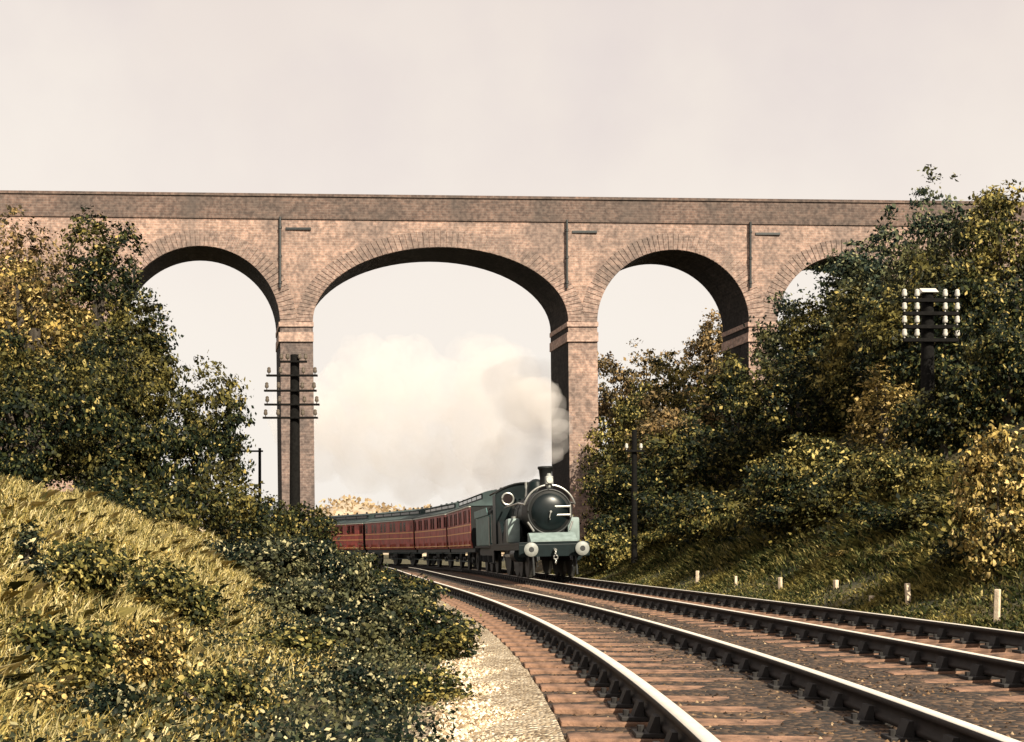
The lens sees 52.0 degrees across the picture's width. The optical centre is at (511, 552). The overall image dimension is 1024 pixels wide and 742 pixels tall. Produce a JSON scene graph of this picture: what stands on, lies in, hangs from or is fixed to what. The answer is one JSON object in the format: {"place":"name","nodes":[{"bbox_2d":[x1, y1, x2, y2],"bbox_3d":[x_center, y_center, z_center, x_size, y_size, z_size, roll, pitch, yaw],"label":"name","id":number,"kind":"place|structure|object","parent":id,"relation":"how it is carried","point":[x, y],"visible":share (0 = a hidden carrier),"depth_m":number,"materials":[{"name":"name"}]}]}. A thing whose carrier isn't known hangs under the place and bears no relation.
{"place":"outdoors","nodes":[
{"label":"outdoors","id":0,"kind":"place"},
{"bbox_2d":[199,500,502,556],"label":"hill","id":1,"kind":"structure","parent":0,"point":[341,511],"depth_m":283.08,"materials":[{"name":"beige plant"}]},
{"bbox_2d":[197,494,503,554],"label":"woodland","id":2,"kind":"object","parent":1,"relation":"on","point":[364,504],"visible":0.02,"depth_m":289.40,"materials":[{"name":"beige plant"}]},
{"bbox_2d":[400,599,565,741],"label":"gravel path","id":3,"kind":"structure","parent":0,"point":[542,724],"depth_m":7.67,"materials":[{"name":"beige gravel"}]},
{"bbox_2d":[0,384,1023,741],"bbox_3d":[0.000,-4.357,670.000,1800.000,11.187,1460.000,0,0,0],"label":"ground","id":4,"kind":"structure","parent":0,"point":[812,602],"depth_m":19.91,"materials":[{"name":"green plant"}]},
{"bbox_2d":[5,519,55,589],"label":"leafy shrub","id":5,"kind":"object","parent":4,"relation":"on","point":[26,554],"visible":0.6,"depth_m":6.78,"materials":[{"name":"green plant"}]},
{"bbox_2d":[9,676,87,723],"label":"leafy shrub","id":6,"kind":"object","parent":4,"relation":"on","point":[48,696],"visible":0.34,"depth_m":4.87,"materials":[{"name":"yellow plant"}]},
{"bbox_2d":[0,204,98,470],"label":"broadleaf tree","id":7,"kind":"object","parent":4,"relation":"on","point":[34,251],"visible":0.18,"depth_m":32.94,"materials":[{"name":"green plant"}]},
{"bbox_2d":[0,251,102,467],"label":"broadleaf tree","id":8,"kind":"object","parent":4,"relation":"on","point":[19,315],"visible":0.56,"depth_m":24.79,"materials":[{"name":"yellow plant"}]},
{"bbox_2d":[0,314,134,489],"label":"broadleaf tree","id":9,"kind":"object","parent":4,"relation":"on","point":[37,405],"visible":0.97,"depth_m":22.73,"materials":[{"name":"green plant"}]},
{"bbox_2d":[0,599,137,700],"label":"leafy shrub","id":10,"kind":"object","parent":4,"relation":"on","point":[77,648],"visible":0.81,"depth_m":5.52,"materials":[{"name":"green plant"}]},
{"bbox_2d":[39,533,137,604],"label":"leafy shrub","id":11,"kind":"object","parent":4,"relation":"on","point":[87,564],"visible":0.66,"depth_m":7.07,"materials":[{"name":"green plant"}]},
{"bbox_2d":[17,326,177,498],"bbox_3d":[-10.082,-2.424,25.256,3.832,6.187,2.953,0,0,0],"label":"broadleaf tree","id":12,"kind":"object","parent":4,"relation":"on","point":[135,402],"visible":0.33,"depth_m":25.48,"materials":[{"name":"green plant"}]},
{"bbox_2d":[59,677,155,727],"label":"leafy shrub","id":13,"kind":"object","parent":4,"relation":"on","point":[120,695],"visible":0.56,"depth_m":4.96,"materials":[{"name":"green plant"}]},
{"bbox_2d":[36,204,183,486],"bbox_3d":[-12.258,-4.881,31.080,4.629,10.898,3.252,0,0,0],"label":"broadleaf tree","id":14,"kind":"object","parent":4,"relation":"on","point":[103,267],"visible":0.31,"depth_m":30.57,"materials":[{"name":"green plant"}]},
{"bbox_2d":[67,285,181,480],"bbox_3d":[-10.952,-3.351,29.084,3.745,8.012,2.745,0,0,0],"label":"broadleaf tree","id":15,"kind":"object","parent":4,"relation":"on","point":[145,338],"visible":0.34,"depth_m":28.73,"materials":[{"name":"green plant"}]},
{"bbox_2d":[101,613,202,689],"bbox_3d":[-2.255,0.703,6.385,0.755,0.668,0.511,0,0,0],"label":"leafy shrub","id":16,"kind":"object","parent":4,"relation":"on","point":[162,661],"visible":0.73,"depth_m":6.33,"materials":[{"name":"yellow plant"}]},
{"bbox_2d":[55,342,256,525],"bbox_3d":[-9.123,-2.335,26.804,5.076,5.995,3.916,0,0,-30],"label":"broadleaf tree","id":17,"kind":"object","parent":4,"relation":"on","point":[196,436],"visible":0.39,"depth_m":26.79,"materials":[{"name":"green plant"}]},
{"bbox_2d":[59,445,286,543],"bbox_3d":[-6.983,-0.795,21.164,4.123,2.749,3.816,0,0,19],"label":"leafy shrub","id":18,"kind":"object","parent":4,"relation":"on","point":[157,504],"visible":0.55,"depth_m":21.07,"materials":[{"name":"green plant"}]},
{"bbox_2d":[0,473,354,741],"bbox_3d":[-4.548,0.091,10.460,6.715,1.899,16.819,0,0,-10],"label":"grass","id":19,"kind":"structure","parent":4,"relation":"on","point":[60,531],"depth_m":7.70,"materials":[{"name":"yellow plant"}]},
{"bbox_2d":[123,550,234,630],"bbox_3d":[-2.652,0.365,8.128,0.889,0.767,0.703,0,0,0],"label":"leafy shrub","id":20,"kind":"object","parent":4,"relation":"on","point":[170,590],"visible":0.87,"depth_m":8.08,"materials":[{"name":"green plant"}]},
{"bbox_2d":[150,664,279,725],"bbox_3d":[-1.676,0.878,6.013,0.724,0.483,0.577,0,0,0],"label":"leafy shrub","id":21,"kind":"object","parent":4,"relation":"on","point":[229,689],"visible":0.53,"depth_m":5.93,"materials":[{"name":"green plant"}]},
{"bbox_2d":[0,588,459,741],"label":"weeds","id":22,"kind":"object","parent":4,"relation":"on","point":[358,727],"visible":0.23,"depth_m":6.38,"materials":[{"name":"green plant"}]},
{"bbox_2d":[242,446,262,496],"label":"telegraph pole","id":23,"kind":"object","parent":4,"relation":"on","point":[259,450],"visible":0.49,"depth_m":61.94,"materials":[{"name":"brown wood"}]},
{"bbox_2d":[203,530,326,586],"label":"leafy shrub","id":24,"kind":"object","parent":4,"relation":"on","point":[265,561],"visible":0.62,"depth_m":14.41,"materials":[{"name":"green plant"}]},
{"bbox_2d":[225,486,308,544],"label":"leafy shrub","id":25,"kind":"object","parent":4,"relation":"on","point":[279,517],"visible":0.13,"depth_m":24.62,"materials":[{"name":"green plant"}]},
{"bbox_2d":[220,620,346,667],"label":"leafy shrub","id":26,"kind":"object","parent":4,"relation":"on","point":[301,639],"visible":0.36,"depth_m":8.62,"materials":[{"name":"green plant"}]},
{"bbox_2d":[263,353,319,526],"bbox_3d":[-6.902,-2.738,32.959,1.770,7.001,0.438,0,0,0],"label":"telegraph pole","id":27,"kind":"object","parent":4,"relation":"on","point":[294,375],"visible":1,"depth_m":32.85,"materials":[{"name":"brown wood"}]},
{"bbox_2d":[236,575,357,622],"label":"leafy shrub","id":28,"kind":"object","parent":4,"relation":"on","point":[307,598],"visible":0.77,"depth_m":11.58,"materials":[{"name":"green plant"}]},
{"bbox_2d":[270,500,347,547],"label":"leafy shrub","id":29,"kind":"object","parent":4,"relation":"on","point":[302,516],"visible":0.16,"depth_m":30.01,"materials":[{"name":"green plant"}]},
{"bbox_2d":[299,514,345,560],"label":"leafy shrub","id":30,"kind":"object","parent":4,"relation":"on","point":[327,522],"visible":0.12,"depth_m":26.84,"materials":[{"name":"green plant"}]},
{"bbox_2d":[283,538,379,607],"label":"leafy shrub","id":31,"kind":"object","parent":4,"relation":"on","point":[342,572],"visible":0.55,"depth_m":15.14,"materials":[{"name":"green plant"}]},
{"bbox_2d":[272,592,421,659],"bbox_3d":[-1.596,0.778,10.262,1.417,0.801,0.994,0,0,0],"label":"leafy shrub","id":32,"kind":"object","parent":4,"relation":"on","point":[363,627],"visible":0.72,"depth_m":10.07,"materials":[{"name":"green plant"}]},
{"bbox_2d":[307,661,411,712],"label":"leafy shrub","id":33,"kind":"object","parent":4,"relation":"on","point":[361,675],"visible":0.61,"depth_m":7.34,"materials":[{"name":"green plant"}]},
{"bbox_2d":[348,550,412,582],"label":"leafy shrub","id":34,"kind":"object","parent":4,"relation":"on","point":[375,563],"visible":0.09,"depth_m":24.09,"materials":[{"name":"green plant"}]},
{"bbox_2d":[334,576,449,622],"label":"leafy shrub","id":35,"kind":"object","parent":4,"relation":"on","point":[390,595],"visible":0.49,"depth_m":15.22,"materials":[{"name":"green plant"}]},
{"bbox_2d":[372,568,452,605],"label":"leafy shrub","id":36,"kind":"object","parent":4,"relation":"on","point":[393,577],"visible":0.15,"depth_m":21.48,"materials":[{"name":"green plant"}]},
{"bbox_2d":[390,664,481,706],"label":"leafy shrub","id":37,"kind":"object","parent":4,"relation":"on","point":[449,679],"visible":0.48,"depth_m":7.94,"materials":[{"name":"green plant"}]},
{"bbox_2d":[389,602,486,662],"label":"leafy shrub","id":38,"kind":"object","parent":4,"relation":"on","point":[449,637],"visible":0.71,"depth_m":10.84,"materials":[{"name":"green plant"}]},
{"bbox_2d":[0,190,1023,540],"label":"brick bridge","id":39,"kind":"structure","parent":4,"relation":"on","point":[298,258],"depth_m":52.06,"materials":[{"name":"brick"}]},
{"bbox_2d":[580,529,642,572],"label":"leafy shrub","id":40,"kind":"object","parent":4,"relation":"on","point":[606,550],"visible":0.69,"depth_m":40.45,"materials":[{"name":"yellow plant"}]},
{"bbox_2d":[573,377,655,531],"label":"leafy shrub","id":41,"kind":"object","parent":4,"relation":"on","point":[603,456],"visible":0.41,"depth_m":49.23,"materials":[{"name":"green plant"}]},
{"bbox_2d":[583,488,676,544],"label":"leafy shrub","id":42,"kind":"object","parent":4,"relation":"on","point":[611,522],"visible":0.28,"depth_m":41.76,"materials":[{"name":"green plant"}]},
{"bbox_2d":[577,429,692,524],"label":"leafy shrub","id":43,"kind":"object","parent":4,"relation":"on","point":[621,484],"visible":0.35,"depth_m":45.57,"materials":[{"name":"green plant"}]},
{"bbox_2d":[625,429,644,562],"bbox_3d":[4.483,-1.862,38.455,0.731,5.293,0.331,0,0,-2],"label":"telegraph pole","id":44,"kind":"object","parent":4,"relation":"on","point":[634,544],"visible":0.95,"depth_m":38.41,"materials":[{"name":"brown wood"}]},
{"bbox_2d":[598,338,673,463],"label":"broadleaf tree","id":45,"kind":"object","parent":4,"relation":"on","point":[605,395],"visible":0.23,"depth_m":65.15,"materials":[{"name":"green plant"}]},
{"bbox_2d":[628,529,683,545],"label":"leafy shrub","id":46,"kind":"object","parent":4,"relation":"on","point":[650,537],"visible":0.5,"depth_m":37.96,"materials":[{"name":"green plant"}]},
{"bbox_2d":[613,351,722,455],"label":"broadleaf tree","id":47,"kind":"object","parent":4,"relation":"on","point":[676,401],"visible":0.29,"depth_m":61.46,"materials":[{"name":"green plant"}]},
{"bbox_2d":[619,389,734,492],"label":"leafy shrub","id":48,"kind":"object","parent":4,"relation":"on","point":[646,425],"visible":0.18,"depth_m":46.15,"materials":[{"name":"green plant"}]},
{"bbox_2d":[651,308,722,411],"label":"broadleaf tree","id":49,"kind":"object","parent":4,"relation":"on","point":[707,346],"visible":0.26,"depth_m":67.18,"materials":[{"name":"green plant"}]},
{"bbox_2d":[625,482,754,541],"bbox_3d":[6.500,-1.318,34.649,5.706,2.097,4.769,0,0,0],"label":"leafy shrub","id":50,"kind":"object","parent":4,"relation":"on","point":[701,504],"visible":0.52,"depth_m":33.78,"materials":[{"name":"green plant"}]},
{"bbox_2d":[375,566,1023,741],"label":"ballast bed","id":51,"kind":"object","parent":4,"relation":"on","point":[1013,714],"visible":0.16,"depth_m":8.48,"materials":[{"name":"stone"}]},
{"bbox_2d":[373,563,1023,701],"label":"railway track","id":52,"kind":"structure","parent":51,"relation":"on","point":[978,654],"depth_m":13.55,"materials":[{"name":"metal"}]},
{"bbox_2d":[320,511,383,563],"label":"railway carriage","id":53,"kind":"object","parent":52,"relation":"on","point":[354,527],"visible":0.22,"depth_m":81.58,"materials":[{"name":"metal"}]},
{"bbox_2d":[343,525,347,548],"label":"door","id":54,"kind":"structure","parent":53,"relation":"in","point":[344,527],"depth_m":82.20,"materials":[{"name":"metal"}]},
{"bbox_2d":[355,524,359,548],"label":"door","id":55,"kind":"structure","parent":53,"relation":"in","point":[356,525],"depth_m":80.57,"materials":[{"name":"wood"}]},
{"bbox_2d":[364,506,436,565],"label":"railway carriage","id":56,"kind":"object","parent":52,"relation":"on","point":[392,533],"visible":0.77,"depth_m":74.55,"materials":[{"name":"wood"}]},
{"bbox_2d":[368,523,371,548],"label":"door","id":57,"kind":"structure","parent":56,"relation":"in","point":[369,525],"depth_m":78.55,"materials":[{"name":"wood"}]},
{"bbox_2d":[377,523,380,548],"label":"door","id":58,"kind":"structure","parent":56,"relation":"in","point":[378,524],"depth_m":76.77,"materials":[{"name":"wood"}]},
{"bbox_2d":[386,522,389,546],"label":"door","id":59,"kind":"structure","parent":56,"relation":"in","point":[387,523],"depth_m":75.03,"materials":[{"name":"wood"}]},
{"bbox_2d":[396,521,399,546],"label":"door","id":60,"kind":"structure","parent":56,"relation":"in","point":[397,523],"depth_m":73.24,"materials":[{"name":"wood"}]},
{"bbox_2d":[406,521,410,546],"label":"door","id":61,"kind":"structure","parent":56,"relation":"in","point":[407,522],"depth_m":71.45,"materials":[{"name":"wood"}]},
{"bbox_2d":[413,501,476,567],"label":"railway carriage","id":62,"kind":"object","parent":52,"relation":"on","point":[431,534],"visible":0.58,"depth_m":64.91,"materials":[{"name":"wood"}]},
{"bbox_2d":[428,518,430,547],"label":"door","id":63,"kind":"structure","parent":62,"relation":"in","point":[429,538],"depth_m":65.47,"materials":[{"name":"wood"}]},
{"bbox_2d":[434,517,437,547],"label":"door","id":64,"kind":"structure","parent":62,"relation":"in","point":[435,519],"depth_m":63.55,"materials":[{"name":"wood"}]},
{"bbox_2d":[441,516,444,547],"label":"door","id":65,"kind":"structure","parent":62,"relation":"in","point":[442,522],"depth_m":61.64,"materials":[{"name":"wood"}]},
{"bbox_2d":[446,487,506,569],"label":"railway carriage","id":66,"kind":"object","parent":52,"relation":"on","point":[461,527],"visible":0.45,"depth_m":53.13,"materials":[{"name":"red metal"}]},
{"bbox_2d":[461,510,464,546],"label":"door","id":67,"kind":"structure","parent":66,"relation":"in","point":[463,543],"depth_m":53.34,"materials":[{"name":"red wood"}]},
{"bbox_2d":[466,508,469,546],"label":"door","id":68,"kind":"structure","parent":66,"relation":"in","point":[468,542],"depth_m":51.39,"materials":[{"name":"red wood"}]},
{"bbox_2d":[474,506,535,572],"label":"locomotive tender","id":69,"kind":"object","parent":52,"relation":"on","point":[483,533],"visible":0.33,"depth_m":46.54,"materials":[{"name":"metal"}]},
{"bbox_2d":[489,466,589,577],"bbox_3d":[0.873,-1.068,39.595,2.680,3.929,9.122,-2,0,-8],"label":"steam locomotive","id":70,"kind":"object","parent":52,"relation":"on","point":[533,521],"visible":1,"depth_m":36.45,"materials":[{"name":"green paint"}]},
{"bbox_2d":[531,493,570,529],"bbox_3d":[1.370,-1.414,36.226,1.380,1.280,0.272,-2,0,-8],"label":"smokebox door","id":71,"kind":"structure","parent":70,"relation":"in","point":[549,511],"depth_m":36.22,"materials":[{"name":"paint"}]},
{"bbox_2d":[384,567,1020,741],"bbox_3d":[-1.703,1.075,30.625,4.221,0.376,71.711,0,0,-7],"label":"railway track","id":72,"kind":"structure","parent":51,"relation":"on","point":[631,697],"depth_m":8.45,"materials":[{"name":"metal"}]},
{"bbox_2d":[456,585,1023,741],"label":"ballast","id":73,"kind":"structure","parent":51,"relation":"on","point":[810,701],"depth_m":8.95,"materials":[{"name":"brown gravel"}]},
{"bbox_2d":[637,410,781,502],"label":"leafy shrub","id":74,"kind":"object","parent":4,"relation":"on","point":[688,458],"visible":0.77,"depth_m":40.09,"materials":[{"name":"green plant"}]},
{"bbox_2d":[679,504,746,538],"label":"leafy shrub","id":75,"kind":"object","parent":4,"relation":"on","point":[721,523],"visible":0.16,"depth_m":32.20,"materials":[{"name":"green plant"}]},
{"bbox_2d":[679,346,782,440],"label":"broadleaf tree","id":76,"kind":"object","parent":4,"relation":"on","point":[725,378],"visible":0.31,"depth_m":47.94,"materials":[{"name":"green plant"}]},
{"bbox_2d":[731,483,768,529],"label":"leafy shrub","id":77,"kind":"object","parent":4,"relation":"on","point":[751,504],"visible":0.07,"depth_m":29.86,"materials":[{"name":"green plant"}]},
{"bbox_2d":[743,290,817,427],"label":"broadleaf tree","id":78,"kind":"object","parent":4,"relation":"on","point":[774,338],"visible":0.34,"depth_m":42.74,"materials":[{"name":"green plant"}]},
{"bbox_2d":[550,468,1023,631],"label":"bank grass","id":79,"kind":"structure","parent":4,"relation":"on","point":[826,571],"depth_m":22.24,"materials":[{"name":"green plant"}]},
{"bbox_2d":[740,501,838,534],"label":"leafy shrub","id":80,"kind":"object","parent":4,"relation":"on","point":[764,517],"visible":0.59,"depth_m":26.86,"materials":[{"name":"green plant"}]},
{"bbox_2d":[712,344,886,458],"bbox_3d":[10.105,-5.220,37.095,6.090,4.465,4.139,0,0,0],"label":"broadleaf tree","id":81,"kind":"object","parent":4,"relation":"on","point":[783,389],"visible":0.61,"depth_m":36.46,"materials":[{"name":"green plant"}]},
{"bbox_2d":[738,454,872,524],"bbox_3d":[8.191,-1.581,27.078,4.014,2.030,3.012,0,0,37],"label":"leafy shrub","id":82,"kind":"object","parent":4,"relation":"on","point":[823,493],"visible":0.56,"depth_m":26.83,"materials":[{"name":"green plant"}]},
{"bbox_2d":[778,298,835,413],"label":"broadleaf tree","id":83,"kind":"object","parent":4,"relation":"on","point":[806,343],"visible":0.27,"depth_m":41.23,"materials":[{"name":"green plant"}]},
{"bbox_2d":[595,359,1023,555],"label":"undergrowth","id":84,"kind":"object","parent":4,"relation":"on","point":[929,485],"visible":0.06,"depth_m":24.74,"materials":[{"name":"green plant"}]},
{"bbox_2d":[743,432,904,501],"bbox_3d":[8.682,-2.087,28.304,5.074,2.452,3.111,0,0,0],"label":"leafy shrub","id":85,"kind":"object","parent":4,"relation":"on","point":[828,460],"visible":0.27,"depth_m":27.72,"materials":[{"name":"green plant"}]},
{"bbox_2d":[822,550,854,558],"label":"leafy shrub","id":86,"kind":"object","parent":4,"relation":"on","point":[835,554],"visible":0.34,"depth_m":22.43,"materials":[{"name":"green plant"}]},
{"bbox_2d":[797,229,910,388],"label":"broadleaf tree","id":87,"kind":"object","parent":4,"relation":"on","point":[862,268],"visible":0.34,"depth_m":40.47,"materials":[{"name":"green plant"}]},
{"bbox_2d":[799,281,913,426],"bbox_3d":[11.756,-6.542,34.878,4.134,5.134,3.388,0,0,0],"label":"broadleaf tree","id":88,"kind":"object","parent":4,"relation":"on","point":[838,369],"visible":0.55,"depth_m":34.73,"materials":[{"name":"green plant"}]},
{"bbox_2d":[838,362,916,455],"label":"broadleaf tree","id":89,"kind":"object","parent":4,"relation":"on","point":[885,399],"visible":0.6,"depth_m":27.84,"materials":[{"name":"green plant"}]},
{"bbox_2d":[866,549,919,554],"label":"leafy shrub","id":90,"kind":"object","parent":4,"relation":"on","point":[893,551],"visible":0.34,"depth_m":20.41,"materials":[{"name":"green plant"}]},
{"bbox_2d":[831,487,969,534],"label":"leafy shrub","id":91,"kind":"object","parent":4,"relation":"on","point":[893,518],"visible":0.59,"depth_m":21.43,"materials":[{"name":"green plant"}]},
{"bbox_2d":[848,442,962,499],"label":"leafy shrub","id":92,"kind":"object","parent":4,"relation":"on","point":[889,474],"visible":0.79,"depth_m":23.64,"materials":[{"name":"green plant"}]},
{"bbox_2d":[904,583,910,604],"bbox_3d":[6.585,0.733,17.456,0.072,0.448,0.072,-2,-1,-8],"label":"trackside post","id":93,"kind":"object","parent":4,"relation":"on","point":[907,593],"visible":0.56,"depth_m":17.43,"materials":[{"name":"white wood"}]},
{"bbox_2d":[902,288,959,457],"bbox_3d":[10.295,-4.272,25.968,1.436,4.553,0.465,0,0,-1],"label":"telegraph pole","id":94,"kind":"object","parent":4,"relation":"on","point":[927,300],"visible":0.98,"depth_m":25.79,"materials":[{"name":"black wood"}]},
{"bbox_2d":[841,243,1023,414],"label":"broadleaf tree","id":95,"kind":"object","parent":4,"relation":"on","point":[972,293],"visible":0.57,"depth_m":28.92,"materials":[{"name":"green plant"}]},
{"bbox_2d":[877,370,998,458],"bbox_3d":[10.125,-3.167,25.051,2.650,2.356,2.148,0,0,40],"label":"broadleaf tree","id":96,"kind":"object","parent":4,"relation":"on","point":[930,428],"visible":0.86,"depth_m":24.73,"materials":[{"name":"green plant"}]},
{"bbox_2d":[921,553,956,570],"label":"leafy shrub","id":97,"kind":"object","parent":4,"relation":"on","point":[941,563],"visible":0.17,"depth_m":18.25,"materials":[{"name":"green plant"}]},
{"bbox_2d":[865,164,1019,382],"bbox_3d":[13.189,-8.231,32.434,4.471,7.396,3.744,0,0,12],"label":"broadleaf tree","id":98,"kind":"object","parent":4,"relation":"on","point":[943,238],"visible":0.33,"depth_m":31.96,"materials":[{"name":"green plant"}]},
{"bbox_2d":[927,527,1012,560],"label":"leafy shrub","id":99,"kind":"object","parent":4,"relation":"on","point":[948,552],"visible":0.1,"depth_m":17.73,"materials":[{"name":"green plant"}]},
{"bbox_2d":[934,306,1023,428],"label":"broadleaf tree","id":100,"kind":"object","parent":4,"relation":"on","point":[1007,392],"visible":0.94,"depth_m":24.10,"materials":[{"name":"green plant"}]},
{"bbox_2d":[947,420,1023,590],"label":"leafy shrub","id":101,"kind":"object","parent":4,"relation":"on","point":[985,535],"visible":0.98,"depth_m":16.38,"materials":[{"name":"yellow plant"}]},
{"bbox_2d":[951,179,1023,335],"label":"broadleaf tree","id":102,"kind":"object","parent":4,"relation":"on","point":[993,201],"visible":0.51,"depth_m":29.60,"materials":[{"name":"green plant"}]},
{"bbox_2d":[993,589,1000,623],"bbox_3d":[6.684,0.789,14.463,0.072,0.570,0.072,3,3,44],"label":"trackside post","id":103,"kind":"object","parent":4,"relation":"on","point":[997,602],"visible":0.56,"depth_m":14.43,"materials":[{"name":"white wood"}]},
{"bbox_2d":[0,0,1023,522],"label":"sky","id":104,"kind":"structure","parent":0,"point":[433,381],"materials":[{"name":"white"}]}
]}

